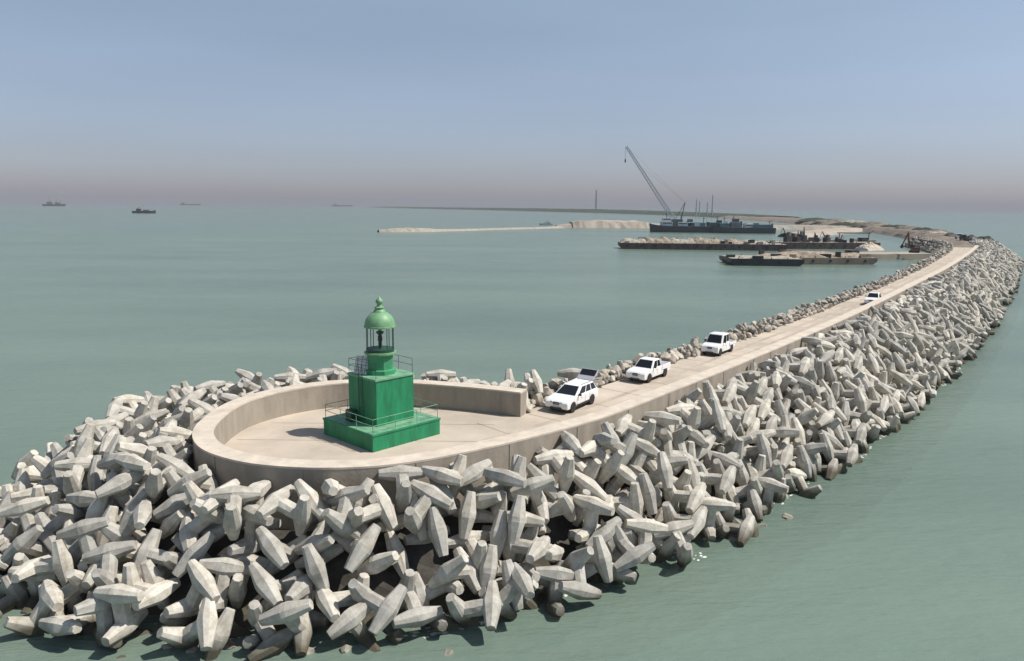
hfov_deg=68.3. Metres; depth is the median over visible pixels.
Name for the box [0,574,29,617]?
dolos
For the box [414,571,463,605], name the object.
dolos
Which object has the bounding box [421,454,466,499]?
dolos
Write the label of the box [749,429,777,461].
dolos
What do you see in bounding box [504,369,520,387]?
dolos
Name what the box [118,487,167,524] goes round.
dolos
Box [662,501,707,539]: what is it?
dolos
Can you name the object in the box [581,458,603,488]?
dolos
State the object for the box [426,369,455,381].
dolos
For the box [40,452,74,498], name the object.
dolos
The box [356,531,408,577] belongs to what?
dolos
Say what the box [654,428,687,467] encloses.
dolos
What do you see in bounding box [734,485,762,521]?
dolos
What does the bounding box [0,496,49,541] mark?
dolos
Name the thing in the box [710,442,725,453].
dolos
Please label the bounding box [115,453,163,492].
dolos
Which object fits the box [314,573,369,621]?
dolos
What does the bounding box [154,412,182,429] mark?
dolos
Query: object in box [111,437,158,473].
dolos
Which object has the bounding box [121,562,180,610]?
dolos
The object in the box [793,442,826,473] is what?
dolos
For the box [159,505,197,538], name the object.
dolos
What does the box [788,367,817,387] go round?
dolos
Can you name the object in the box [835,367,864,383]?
dolos
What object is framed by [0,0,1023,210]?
sky
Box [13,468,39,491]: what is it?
dolos
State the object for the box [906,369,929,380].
dolos
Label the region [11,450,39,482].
dolos
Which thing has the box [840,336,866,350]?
dolos
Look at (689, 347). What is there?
rock
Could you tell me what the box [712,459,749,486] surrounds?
dolos
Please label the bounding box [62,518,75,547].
dolos
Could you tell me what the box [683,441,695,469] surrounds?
dolos
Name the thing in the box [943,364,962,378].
dolos
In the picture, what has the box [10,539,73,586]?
dolos
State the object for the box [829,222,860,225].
earth heap
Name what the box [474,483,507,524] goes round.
dolos
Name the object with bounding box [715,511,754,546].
dolos
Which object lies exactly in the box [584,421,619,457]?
dolos
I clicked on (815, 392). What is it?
dolos
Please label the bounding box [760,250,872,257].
stone heap
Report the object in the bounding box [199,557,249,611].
dolos
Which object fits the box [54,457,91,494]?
dolos
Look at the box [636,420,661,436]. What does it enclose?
dolos
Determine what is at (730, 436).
dolos
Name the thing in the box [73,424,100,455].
dolos
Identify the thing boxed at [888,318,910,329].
dolos
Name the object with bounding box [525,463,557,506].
dolos
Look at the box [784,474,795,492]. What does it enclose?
dolos
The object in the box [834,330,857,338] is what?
dolos
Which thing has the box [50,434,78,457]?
dolos
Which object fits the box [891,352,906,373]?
dolos
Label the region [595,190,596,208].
radio mast
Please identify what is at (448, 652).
rock
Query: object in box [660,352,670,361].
rock
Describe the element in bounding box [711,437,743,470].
dolos
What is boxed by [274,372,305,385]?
dolos
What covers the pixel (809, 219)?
earth heap
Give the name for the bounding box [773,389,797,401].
dolos
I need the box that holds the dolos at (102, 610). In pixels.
[73,596,121,648]
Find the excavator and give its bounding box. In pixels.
[900,232,920,252]
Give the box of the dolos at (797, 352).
[792,347,807,360]
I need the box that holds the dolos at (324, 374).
[306,368,336,380]
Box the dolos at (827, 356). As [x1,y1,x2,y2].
[818,349,834,362]
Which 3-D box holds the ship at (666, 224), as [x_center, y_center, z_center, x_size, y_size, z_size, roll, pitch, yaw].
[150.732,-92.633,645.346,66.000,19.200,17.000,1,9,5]
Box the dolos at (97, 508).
[85,496,123,533]
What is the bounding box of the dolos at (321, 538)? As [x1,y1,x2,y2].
[294,505,334,554]
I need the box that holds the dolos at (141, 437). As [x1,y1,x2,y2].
[99,427,146,455]
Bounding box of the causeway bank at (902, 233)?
[716,216,974,247]
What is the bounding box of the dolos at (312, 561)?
[294,543,343,589]
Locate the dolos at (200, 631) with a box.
[156,597,217,651]
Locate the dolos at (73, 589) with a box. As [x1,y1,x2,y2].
[38,569,96,616]
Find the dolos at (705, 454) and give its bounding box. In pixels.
[695,434,726,470]
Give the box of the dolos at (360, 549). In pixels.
[331,523,380,572]
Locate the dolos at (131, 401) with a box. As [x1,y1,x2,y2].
[111,394,149,409]
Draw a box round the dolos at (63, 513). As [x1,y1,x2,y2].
[34,503,86,552]
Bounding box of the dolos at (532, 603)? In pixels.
[510,579,543,609]
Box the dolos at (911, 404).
[901,396,919,415]
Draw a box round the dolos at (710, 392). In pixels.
[694,386,718,406]
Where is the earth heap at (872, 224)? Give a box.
[855,222,888,226]
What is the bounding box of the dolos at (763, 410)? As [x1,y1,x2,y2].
[737,395,770,420]
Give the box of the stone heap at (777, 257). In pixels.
[740,255,793,258]
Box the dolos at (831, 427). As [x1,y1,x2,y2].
[817,417,843,449]
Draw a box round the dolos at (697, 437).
[672,429,708,449]
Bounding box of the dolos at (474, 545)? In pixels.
[448,530,489,573]
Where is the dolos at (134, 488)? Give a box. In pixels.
[113,467,166,506]
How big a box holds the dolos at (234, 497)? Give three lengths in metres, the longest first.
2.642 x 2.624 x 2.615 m
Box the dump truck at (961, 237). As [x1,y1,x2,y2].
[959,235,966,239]
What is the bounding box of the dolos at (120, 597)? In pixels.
[93,583,148,646]
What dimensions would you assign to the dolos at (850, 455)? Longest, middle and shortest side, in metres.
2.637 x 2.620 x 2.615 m
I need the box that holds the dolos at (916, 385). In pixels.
[897,380,924,395]
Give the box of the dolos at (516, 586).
[478,562,534,619]
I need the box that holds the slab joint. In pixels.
[237,269,933,441]
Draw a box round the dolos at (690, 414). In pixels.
[664,403,700,437]
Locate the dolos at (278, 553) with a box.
[255,526,307,575]
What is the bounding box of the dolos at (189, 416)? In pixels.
[180,397,213,428]
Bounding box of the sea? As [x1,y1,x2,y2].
[0,203,1023,660]
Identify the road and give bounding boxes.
[225,247,971,459]
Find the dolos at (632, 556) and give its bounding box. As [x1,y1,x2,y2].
[613,523,655,572]
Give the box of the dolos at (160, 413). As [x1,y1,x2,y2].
[134,408,168,431]
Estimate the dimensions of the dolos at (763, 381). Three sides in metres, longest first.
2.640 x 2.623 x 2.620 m
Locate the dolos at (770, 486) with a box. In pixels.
[757,476,788,514]
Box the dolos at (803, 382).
[784,375,814,395]
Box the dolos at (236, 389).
[228,382,242,394]
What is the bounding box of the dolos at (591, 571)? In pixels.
[576,543,599,580]
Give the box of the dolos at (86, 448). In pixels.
[74,438,94,457]
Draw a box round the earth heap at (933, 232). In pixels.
[920,231,945,233]
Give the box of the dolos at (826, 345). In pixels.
[807,341,835,354]
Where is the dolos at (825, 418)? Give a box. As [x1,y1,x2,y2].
[804,409,834,428]
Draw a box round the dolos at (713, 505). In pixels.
[697,497,731,541]
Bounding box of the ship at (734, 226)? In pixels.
[711,216,775,233]
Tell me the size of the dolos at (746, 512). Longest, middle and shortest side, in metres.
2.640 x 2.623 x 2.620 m
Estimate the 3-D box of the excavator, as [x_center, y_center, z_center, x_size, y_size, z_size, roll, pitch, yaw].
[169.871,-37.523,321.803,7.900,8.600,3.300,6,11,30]
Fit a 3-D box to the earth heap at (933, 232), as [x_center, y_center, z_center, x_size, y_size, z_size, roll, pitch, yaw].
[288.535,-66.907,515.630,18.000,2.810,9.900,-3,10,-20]
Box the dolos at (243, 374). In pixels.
[228,369,254,383]
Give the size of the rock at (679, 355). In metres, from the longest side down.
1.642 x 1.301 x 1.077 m
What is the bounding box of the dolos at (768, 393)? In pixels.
[746,384,773,401]
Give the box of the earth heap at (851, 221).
[842,220,863,222]
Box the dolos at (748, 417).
[721,403,756,427]
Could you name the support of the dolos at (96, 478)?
on the rubble mound
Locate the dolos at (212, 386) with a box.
[193,380,228,393]
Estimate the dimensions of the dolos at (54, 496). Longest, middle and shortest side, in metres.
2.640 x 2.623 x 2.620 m
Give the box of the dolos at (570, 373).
[557,368,580,380]
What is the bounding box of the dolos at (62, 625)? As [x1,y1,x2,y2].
[38,590,96,635]
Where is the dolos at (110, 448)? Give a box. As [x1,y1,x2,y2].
[103,434,123,474]
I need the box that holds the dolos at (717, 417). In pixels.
[697,399,725,432]
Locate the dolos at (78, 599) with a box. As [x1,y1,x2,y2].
[61,586,86,614]
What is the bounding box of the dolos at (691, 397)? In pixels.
[674,388,701,404]
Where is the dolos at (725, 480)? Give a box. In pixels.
[695,462,736,494]
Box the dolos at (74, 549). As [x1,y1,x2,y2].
[68,539,81,568]
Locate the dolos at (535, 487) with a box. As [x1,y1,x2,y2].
[510,475,555,523]
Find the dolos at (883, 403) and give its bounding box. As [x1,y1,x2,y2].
[865,393,888,412]
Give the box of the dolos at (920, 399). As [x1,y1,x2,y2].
[899,390,925,409]
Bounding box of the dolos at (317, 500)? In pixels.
[294,479,336,526]
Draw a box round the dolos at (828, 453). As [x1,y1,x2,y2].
[819,432,833,462]
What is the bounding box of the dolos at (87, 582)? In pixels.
[81,562,142,588]
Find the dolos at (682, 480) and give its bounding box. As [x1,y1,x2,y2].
[673,469,691,489]
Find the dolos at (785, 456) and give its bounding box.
[757,444,792,469]
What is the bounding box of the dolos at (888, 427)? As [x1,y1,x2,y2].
[870,413,899,434]
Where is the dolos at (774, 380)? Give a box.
[749,371,781,388]
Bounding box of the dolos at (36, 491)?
[10,485,44,513]
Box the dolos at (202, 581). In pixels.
[163,559,220,617]
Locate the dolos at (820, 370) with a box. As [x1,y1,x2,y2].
[814,359,824,384]
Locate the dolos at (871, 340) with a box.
[865,333,877,349]
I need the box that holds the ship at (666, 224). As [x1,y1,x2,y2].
[649,213,721,232]
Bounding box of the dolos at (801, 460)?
[792,445,811,478]
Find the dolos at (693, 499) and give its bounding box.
[662,482,706,513]
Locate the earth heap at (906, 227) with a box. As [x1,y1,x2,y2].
[893,225,920,228]
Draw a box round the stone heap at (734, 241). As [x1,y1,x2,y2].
[719,238,742,243]
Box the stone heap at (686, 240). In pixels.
[670,238,693,242]
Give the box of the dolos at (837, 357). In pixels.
[816,345,842,363]
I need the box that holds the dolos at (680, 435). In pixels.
[672,425,698,463]
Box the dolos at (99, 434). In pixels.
[73,419,115,441]
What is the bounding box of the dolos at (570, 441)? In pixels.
[536,431,581,472]
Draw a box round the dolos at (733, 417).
[722,406,741,432]
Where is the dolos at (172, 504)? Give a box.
[153,468,188,518]
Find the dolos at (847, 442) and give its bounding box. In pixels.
[840,431,852,447]
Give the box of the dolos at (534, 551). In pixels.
[502,521,549,562]
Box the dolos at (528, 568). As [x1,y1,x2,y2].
[519,560,564,600]
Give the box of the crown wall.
[192,245,978,530]
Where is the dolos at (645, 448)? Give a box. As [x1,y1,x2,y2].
[626,437,660,477]
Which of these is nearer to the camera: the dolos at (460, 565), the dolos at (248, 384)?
the dolos at (460, 565)
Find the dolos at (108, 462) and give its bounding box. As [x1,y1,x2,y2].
[96,452,140,484]
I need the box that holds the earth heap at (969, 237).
[963,234,977,241]
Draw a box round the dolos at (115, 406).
[105,396,147,418]
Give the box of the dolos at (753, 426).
[744,418,759,434]
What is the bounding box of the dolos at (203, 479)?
[167,464,217,496]
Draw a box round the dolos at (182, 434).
[157,426,192,447]
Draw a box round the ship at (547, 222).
[539,220,552,224]
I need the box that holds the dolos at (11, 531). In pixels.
[0,517,21,570]
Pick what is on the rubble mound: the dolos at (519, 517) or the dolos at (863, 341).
the dolos at (519, 517)
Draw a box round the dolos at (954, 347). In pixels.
[947,339,958,355]
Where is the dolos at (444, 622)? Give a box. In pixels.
[428,612,479,631]
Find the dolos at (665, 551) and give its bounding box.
[634,518,680,561]
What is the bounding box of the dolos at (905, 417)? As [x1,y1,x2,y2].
[892,397,916,422]
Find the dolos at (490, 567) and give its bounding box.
[479,544,501,587]
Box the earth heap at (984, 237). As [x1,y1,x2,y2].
[962,236,994,240]
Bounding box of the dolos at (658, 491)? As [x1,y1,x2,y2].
[642,487,661,517]
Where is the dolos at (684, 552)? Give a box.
[653,520,693,566]
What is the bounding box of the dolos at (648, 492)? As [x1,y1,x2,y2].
[614,472,656,514]
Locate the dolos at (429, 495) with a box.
[403,479,453,534]
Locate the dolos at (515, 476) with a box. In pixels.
[483,456,526,501]
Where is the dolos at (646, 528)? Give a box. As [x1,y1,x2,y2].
[624,518,667,563]
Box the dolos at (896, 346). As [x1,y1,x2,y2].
[882,338,905,358]
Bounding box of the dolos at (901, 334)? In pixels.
[893,328,913,339]
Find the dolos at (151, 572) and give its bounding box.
[140,559,173,609]
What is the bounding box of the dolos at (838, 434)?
[833,418,844,441]
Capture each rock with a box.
[161,643,172,648]
[186,645,199,652]
[224,640,236,649]
[307,647,315,654]
[339,644,351,652]
[444,649,453,655]
[526,403,533,410]
[532,392,543,405]
[542,386,552,398]
[548,378,560,382]
[548,379,558,388]
[597,371,607,375]
[609,375,614,380]
[612,365,621,373]
[619,362,624,371]
[623,363,630,370]
[633,353,643,362]
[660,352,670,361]
[668,356,675,363]
[674,351,684,358]
[686,344,692,352]
[690,338,698,348]
[692,348,700,355]
[727,536,736,541]
[732,519,740,523]
[735,324,744,330]
[749,326,756,332]
[765,326,771,331]
[782,513,792,519]
[788,310,795,314]
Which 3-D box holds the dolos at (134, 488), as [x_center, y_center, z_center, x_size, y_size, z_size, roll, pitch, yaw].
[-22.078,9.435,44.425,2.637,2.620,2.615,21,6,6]
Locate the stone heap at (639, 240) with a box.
[620,238,645,242]
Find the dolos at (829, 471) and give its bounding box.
[819,458,837,480]
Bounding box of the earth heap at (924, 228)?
[911,227,932,229]
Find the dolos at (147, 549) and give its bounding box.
[133,528,182,578]
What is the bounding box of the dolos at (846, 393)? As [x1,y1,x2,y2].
[837,381,864,399]
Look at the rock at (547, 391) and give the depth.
64.72 m
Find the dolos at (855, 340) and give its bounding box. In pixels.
[835,334,860,347]
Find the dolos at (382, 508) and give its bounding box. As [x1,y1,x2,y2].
[347,483,397,531]
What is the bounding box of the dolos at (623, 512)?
[615,504,652,535]
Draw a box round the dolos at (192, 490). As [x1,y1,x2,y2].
[182,479,239,514]
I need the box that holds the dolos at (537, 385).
[528,369,542,397]
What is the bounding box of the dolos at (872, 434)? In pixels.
[849,419,880,442]
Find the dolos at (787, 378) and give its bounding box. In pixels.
[770,368,796,392]
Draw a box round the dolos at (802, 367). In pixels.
[780,355,809,375]
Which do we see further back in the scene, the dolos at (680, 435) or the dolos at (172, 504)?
the dolos at (680, 435)
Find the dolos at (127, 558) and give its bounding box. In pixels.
[117,543,140,572]
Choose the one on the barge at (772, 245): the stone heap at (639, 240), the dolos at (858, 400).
the stone heap at (639, 240)
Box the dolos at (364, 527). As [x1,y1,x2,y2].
[357,494,393,535]
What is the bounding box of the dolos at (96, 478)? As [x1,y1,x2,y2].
[87,455,105,490]
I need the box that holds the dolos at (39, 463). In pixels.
[30,444,73,480]
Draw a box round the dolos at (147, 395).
[143,385,177,407]
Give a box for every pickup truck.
[626,356,670,382]
[864,292,882,303]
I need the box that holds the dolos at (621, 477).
[604,464,639,495]
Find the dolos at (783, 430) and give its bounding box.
[769,416,799,441]
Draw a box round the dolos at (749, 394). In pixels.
[725,377,759,404]
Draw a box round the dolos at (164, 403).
[158,398,173,412]
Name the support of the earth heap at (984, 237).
on the causeway bank at (902, 233)
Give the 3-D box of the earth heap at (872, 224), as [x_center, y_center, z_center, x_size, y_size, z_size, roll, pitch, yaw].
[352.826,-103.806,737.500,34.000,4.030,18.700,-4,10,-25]
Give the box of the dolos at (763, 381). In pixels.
[735,373,767,396]
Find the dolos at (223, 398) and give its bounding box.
[215,390,239,405]
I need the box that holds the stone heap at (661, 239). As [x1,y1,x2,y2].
[645,236,669,242]
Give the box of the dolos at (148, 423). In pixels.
[140,415,156,437]
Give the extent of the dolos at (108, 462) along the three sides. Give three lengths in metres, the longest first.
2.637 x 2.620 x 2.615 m
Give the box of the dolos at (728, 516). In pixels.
[719,502,735,522]
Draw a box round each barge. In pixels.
[618,238,787,250]
[719,250,877,264]
[726,254,803,265]
[766,237,880,248]
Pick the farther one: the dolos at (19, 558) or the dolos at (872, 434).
the dolos at (872, 434)
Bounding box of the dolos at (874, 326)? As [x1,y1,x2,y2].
[855,321,878,332]
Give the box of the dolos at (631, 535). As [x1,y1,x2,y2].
[623,528,637,545]
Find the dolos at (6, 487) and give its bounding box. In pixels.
[0,483,12,521]
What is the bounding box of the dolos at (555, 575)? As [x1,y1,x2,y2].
[534,565,574,616]
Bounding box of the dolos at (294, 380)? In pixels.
[288,374,322,385]
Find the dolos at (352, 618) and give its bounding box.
[326,602,380,651]
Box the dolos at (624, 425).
[615,414,655,441]
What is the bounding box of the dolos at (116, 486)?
[95,471,145,508]
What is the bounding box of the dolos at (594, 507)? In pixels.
[573,494,614,542]
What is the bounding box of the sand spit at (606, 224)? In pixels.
[555,220,845,229]
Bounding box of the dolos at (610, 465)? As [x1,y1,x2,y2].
[578,440,624,483]
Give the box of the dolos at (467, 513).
[451,491,495,538]
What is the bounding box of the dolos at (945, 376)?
[936,366,952,383]
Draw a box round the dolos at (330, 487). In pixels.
[321,477,374,507]
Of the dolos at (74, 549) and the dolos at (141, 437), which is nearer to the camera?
the dolos at (74, 549)
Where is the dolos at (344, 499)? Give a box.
[322,485,369,539]
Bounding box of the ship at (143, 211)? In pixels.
[132,206,155,212]
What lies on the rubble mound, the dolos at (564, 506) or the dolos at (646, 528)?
the dolos at (564, 506)
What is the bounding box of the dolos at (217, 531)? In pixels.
[198,503,244,543]
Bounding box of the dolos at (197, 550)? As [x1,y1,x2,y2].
[171,531,215,578]
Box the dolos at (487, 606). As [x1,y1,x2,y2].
[446,580,500,630]
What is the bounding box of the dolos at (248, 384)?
[241,378,274,390]
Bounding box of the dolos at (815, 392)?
[802,375,820,398]
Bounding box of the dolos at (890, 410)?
[870,403,894,420]
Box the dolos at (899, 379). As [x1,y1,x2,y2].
[889,369,912,388]
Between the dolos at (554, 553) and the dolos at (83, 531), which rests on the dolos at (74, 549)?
the dolos at (83, 531)
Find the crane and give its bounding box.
[625,146,684,225]
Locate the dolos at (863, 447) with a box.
[855,439,868,453]
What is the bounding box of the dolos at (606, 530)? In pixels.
[585,516,622,562]
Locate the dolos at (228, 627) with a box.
[204,607,251,660]
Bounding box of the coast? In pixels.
[380,207,799,217]
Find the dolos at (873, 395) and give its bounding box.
[867,386,879,411]
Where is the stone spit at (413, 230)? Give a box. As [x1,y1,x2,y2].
[377,226,563,231]
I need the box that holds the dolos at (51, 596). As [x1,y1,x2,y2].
[3,579,63,636]
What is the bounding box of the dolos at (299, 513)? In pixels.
[256,484,311,536]
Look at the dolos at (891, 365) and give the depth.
84.40 m
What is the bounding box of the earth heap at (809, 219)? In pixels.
[797,218,828,220]
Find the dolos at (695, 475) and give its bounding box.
[685,458,699,488]
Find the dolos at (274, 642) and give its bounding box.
[247,600,293,660]
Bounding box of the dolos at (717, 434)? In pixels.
[695,429,724,459]
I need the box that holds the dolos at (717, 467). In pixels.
[707,458,724,473]
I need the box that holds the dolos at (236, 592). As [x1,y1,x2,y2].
[220,553,270,608]
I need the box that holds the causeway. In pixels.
[859,252,932,259]
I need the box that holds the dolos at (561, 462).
[533,449,574,493]
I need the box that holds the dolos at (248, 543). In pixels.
[227,503,273,555]
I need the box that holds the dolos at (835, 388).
[817,382,839,402]
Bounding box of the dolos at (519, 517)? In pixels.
[507,495,544,543]
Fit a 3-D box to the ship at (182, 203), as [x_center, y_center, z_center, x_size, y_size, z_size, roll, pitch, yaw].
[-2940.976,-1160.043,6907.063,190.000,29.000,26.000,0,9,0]
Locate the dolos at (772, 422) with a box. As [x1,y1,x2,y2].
[759,415,777,429]
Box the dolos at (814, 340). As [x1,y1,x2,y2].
[801,333,824,345]
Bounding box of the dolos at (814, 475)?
[796,453,816,481]
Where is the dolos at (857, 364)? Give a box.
[836,355,862,371]
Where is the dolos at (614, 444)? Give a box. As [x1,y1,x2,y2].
[592,432,637,465]
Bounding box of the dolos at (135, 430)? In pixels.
[123,424,142,438]
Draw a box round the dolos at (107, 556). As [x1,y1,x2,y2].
[82,540,137,586]
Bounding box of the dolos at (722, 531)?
[691,525,729,541]
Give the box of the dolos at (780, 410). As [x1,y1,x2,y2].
[756,399,788,420]
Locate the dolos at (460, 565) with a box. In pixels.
[428,547,480,594]
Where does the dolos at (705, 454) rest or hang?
on the rubble mound
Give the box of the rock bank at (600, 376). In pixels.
[526,236,953,402]
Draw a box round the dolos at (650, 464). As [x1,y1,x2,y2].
[634,448,656,472]
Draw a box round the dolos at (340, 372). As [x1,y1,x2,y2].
[329,364,350,380]
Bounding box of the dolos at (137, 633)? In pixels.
[116,629,153,658]
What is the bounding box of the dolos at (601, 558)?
[586,535,612,582]
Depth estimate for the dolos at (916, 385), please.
84.62 m
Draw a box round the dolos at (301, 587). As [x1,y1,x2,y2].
[284,574,329,627]
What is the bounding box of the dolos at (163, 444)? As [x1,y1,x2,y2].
[142,435,191,459]
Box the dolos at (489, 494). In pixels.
[476,466,509,509]
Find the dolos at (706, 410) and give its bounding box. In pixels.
[699,399,715,425]
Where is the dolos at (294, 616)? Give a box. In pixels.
[258,599,313,656]
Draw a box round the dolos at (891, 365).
[886,362,912,383]
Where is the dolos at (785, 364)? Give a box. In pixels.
[758,360,789,372]
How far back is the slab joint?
60.39 m
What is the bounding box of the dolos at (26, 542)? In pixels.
[0,525,51,563]
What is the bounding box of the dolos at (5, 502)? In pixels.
[0,491,18,527]
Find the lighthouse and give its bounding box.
[323,297,440,451]
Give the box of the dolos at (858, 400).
[837,387,866,412]
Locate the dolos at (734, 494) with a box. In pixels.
[726,475,762,509]
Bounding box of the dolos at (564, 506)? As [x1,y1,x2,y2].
[530,491,575,534]
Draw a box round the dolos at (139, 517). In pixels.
[100,498,152,543]
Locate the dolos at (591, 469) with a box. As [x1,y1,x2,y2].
[565,449,601,489]
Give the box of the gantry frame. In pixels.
[837,232,870,239]
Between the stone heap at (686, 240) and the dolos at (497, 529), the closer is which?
the dolos at (497, 529)
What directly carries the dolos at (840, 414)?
on the rubble mound
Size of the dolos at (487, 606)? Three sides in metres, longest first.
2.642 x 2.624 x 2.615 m
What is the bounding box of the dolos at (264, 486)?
[241,480,280,529]
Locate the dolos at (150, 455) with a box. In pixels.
[140,446,187,488]
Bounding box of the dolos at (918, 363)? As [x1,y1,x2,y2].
[901,357,923,369]
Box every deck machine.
[780,228,791,241]
[792,231,800,241]
[799,227,806,240]
[813,232,819,241]
[820,231,830,241]
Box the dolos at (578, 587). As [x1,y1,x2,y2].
[558,546,601,599]
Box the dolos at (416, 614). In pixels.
[391,569,442,628]
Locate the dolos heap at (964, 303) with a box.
[0,237,1023,640]
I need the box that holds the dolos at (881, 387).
[869,378,892,396]
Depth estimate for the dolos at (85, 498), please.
42.84 m
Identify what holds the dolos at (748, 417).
on the rubble mound
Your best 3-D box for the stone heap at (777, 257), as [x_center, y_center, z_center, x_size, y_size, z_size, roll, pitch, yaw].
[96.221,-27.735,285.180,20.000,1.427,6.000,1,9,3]
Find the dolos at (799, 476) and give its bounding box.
[784,468,822,497]
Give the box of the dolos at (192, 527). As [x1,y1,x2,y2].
[179,498,224,551]
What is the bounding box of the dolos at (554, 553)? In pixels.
[516,527,563,562]
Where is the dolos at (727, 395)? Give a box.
[702,380,736,404]
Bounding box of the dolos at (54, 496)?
[40,490,79,521]
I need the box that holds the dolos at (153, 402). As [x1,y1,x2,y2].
[147,396,171,422]
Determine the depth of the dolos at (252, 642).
36.38 m
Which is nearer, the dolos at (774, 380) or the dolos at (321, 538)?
the dolos at (321, 538)
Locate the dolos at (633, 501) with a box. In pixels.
[605,482,643,515]
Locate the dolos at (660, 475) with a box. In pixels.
[648,451,672,490]
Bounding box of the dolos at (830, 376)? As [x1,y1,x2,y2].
[816,364,836,385]
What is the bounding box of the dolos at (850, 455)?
[833,443,857,466]
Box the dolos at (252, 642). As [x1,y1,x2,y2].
[242,633,261,650]
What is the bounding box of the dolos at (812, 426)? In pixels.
[804,420,817,441]
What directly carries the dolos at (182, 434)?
on the rubble mound
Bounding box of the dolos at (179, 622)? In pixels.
[159,612,196,626]
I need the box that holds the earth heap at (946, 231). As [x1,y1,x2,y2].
[918,229,952,232]
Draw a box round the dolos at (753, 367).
[739,362,765,378]
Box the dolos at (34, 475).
[13,462,45,481]
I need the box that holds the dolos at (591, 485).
[571,470,607,500]
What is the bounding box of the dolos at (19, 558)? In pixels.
[12,552,59,584]
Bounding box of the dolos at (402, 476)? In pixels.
[378,465,424,514]
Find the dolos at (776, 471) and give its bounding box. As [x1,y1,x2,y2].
[746,459,784,479]
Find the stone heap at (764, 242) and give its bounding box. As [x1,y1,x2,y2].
[742,239,768,243]
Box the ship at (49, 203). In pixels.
[42,199,64,205]
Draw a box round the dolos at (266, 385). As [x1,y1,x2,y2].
[238,380,273,396]
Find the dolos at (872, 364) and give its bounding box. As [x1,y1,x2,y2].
[851,353,879,374]
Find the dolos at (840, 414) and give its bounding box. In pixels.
[824,399,846,422]
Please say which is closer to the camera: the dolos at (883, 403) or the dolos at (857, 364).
the dolos at (883, 403)
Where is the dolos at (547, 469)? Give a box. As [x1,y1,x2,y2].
[526,451,553,478]
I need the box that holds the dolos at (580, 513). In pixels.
[546,483,590,526]
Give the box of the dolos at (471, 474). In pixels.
[448,459,492,496]
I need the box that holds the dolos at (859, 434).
[839,423,866,444]
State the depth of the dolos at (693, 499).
48.81 m
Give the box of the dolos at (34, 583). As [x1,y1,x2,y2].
[8,565,57,613]
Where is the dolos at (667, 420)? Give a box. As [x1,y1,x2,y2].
[644,411,681,432]
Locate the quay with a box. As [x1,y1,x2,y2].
[777,227,862,237]
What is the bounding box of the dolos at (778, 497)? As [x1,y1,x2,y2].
[773,477,785,502]
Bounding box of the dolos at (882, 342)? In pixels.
[871,329,892,348]
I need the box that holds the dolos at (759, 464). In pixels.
[742,454,765,471]
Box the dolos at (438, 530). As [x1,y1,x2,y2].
[403,506,449,556]
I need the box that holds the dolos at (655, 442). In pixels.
[620,432,661,462]
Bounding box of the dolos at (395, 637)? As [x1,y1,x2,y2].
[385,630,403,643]
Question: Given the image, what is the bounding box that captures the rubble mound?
[75,238,950,630]
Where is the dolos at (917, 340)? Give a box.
[904,332,924,349]
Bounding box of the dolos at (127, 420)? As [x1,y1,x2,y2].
[106,412,134,434]
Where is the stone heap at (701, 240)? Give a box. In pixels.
[693,237,719,243]
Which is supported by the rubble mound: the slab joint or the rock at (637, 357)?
the rock at (637, 357)
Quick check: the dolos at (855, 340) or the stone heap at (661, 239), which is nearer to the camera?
the dolos at (855, 340)
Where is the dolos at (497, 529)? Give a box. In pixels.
[481,510,523,558]
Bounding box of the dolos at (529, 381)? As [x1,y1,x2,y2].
[516,378,535,406]
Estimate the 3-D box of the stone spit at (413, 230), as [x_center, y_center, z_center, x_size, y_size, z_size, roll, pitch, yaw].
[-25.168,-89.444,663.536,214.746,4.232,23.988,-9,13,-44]
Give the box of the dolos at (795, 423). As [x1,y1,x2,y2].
[772,417,805,444]
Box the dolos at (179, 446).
[173,441,188,452]
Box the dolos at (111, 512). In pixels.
[95,505,147,546]
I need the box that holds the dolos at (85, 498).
[65,473,117,506]
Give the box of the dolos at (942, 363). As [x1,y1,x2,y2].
[926,347,949,367]
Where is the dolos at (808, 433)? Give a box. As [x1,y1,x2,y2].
[788,413,812,442]
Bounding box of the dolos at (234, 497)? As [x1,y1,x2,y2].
[208,485,260,540]
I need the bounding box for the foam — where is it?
[228,367,959,646]
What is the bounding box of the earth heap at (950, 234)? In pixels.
[943,232,954,236]
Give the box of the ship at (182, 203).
[180,202,200,204]
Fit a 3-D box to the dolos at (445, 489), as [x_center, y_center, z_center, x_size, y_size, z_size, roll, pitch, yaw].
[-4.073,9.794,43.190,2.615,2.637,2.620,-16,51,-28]
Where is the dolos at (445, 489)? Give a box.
[429,478,460,517]
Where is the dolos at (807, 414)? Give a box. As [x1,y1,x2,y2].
[794,398,818,424]
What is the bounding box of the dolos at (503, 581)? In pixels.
[476,559,522,610]
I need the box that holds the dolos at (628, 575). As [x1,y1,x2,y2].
[597,562,636,583]
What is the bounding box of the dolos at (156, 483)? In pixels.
[145,453,194,503]
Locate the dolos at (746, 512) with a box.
[742,508,758,537]
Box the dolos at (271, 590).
[248,562,304,610]
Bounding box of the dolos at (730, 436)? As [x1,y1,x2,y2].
[722,418,752,452]
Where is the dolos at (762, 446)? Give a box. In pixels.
[743,433,771,467]
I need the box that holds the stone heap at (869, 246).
[854,242,883,250]
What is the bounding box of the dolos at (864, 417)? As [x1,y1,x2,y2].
[840,400,871,425]
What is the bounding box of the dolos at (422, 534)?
[377,492,427,540]
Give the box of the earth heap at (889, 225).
[879,224,905,226]
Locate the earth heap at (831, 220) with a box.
[812,219,846,222]
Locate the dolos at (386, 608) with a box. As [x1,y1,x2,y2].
[348,578,406,635]
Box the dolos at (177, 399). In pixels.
[166,388,206,408]
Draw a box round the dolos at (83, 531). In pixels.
[56,517,110,570]
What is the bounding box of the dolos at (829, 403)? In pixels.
[805,395,836,410]

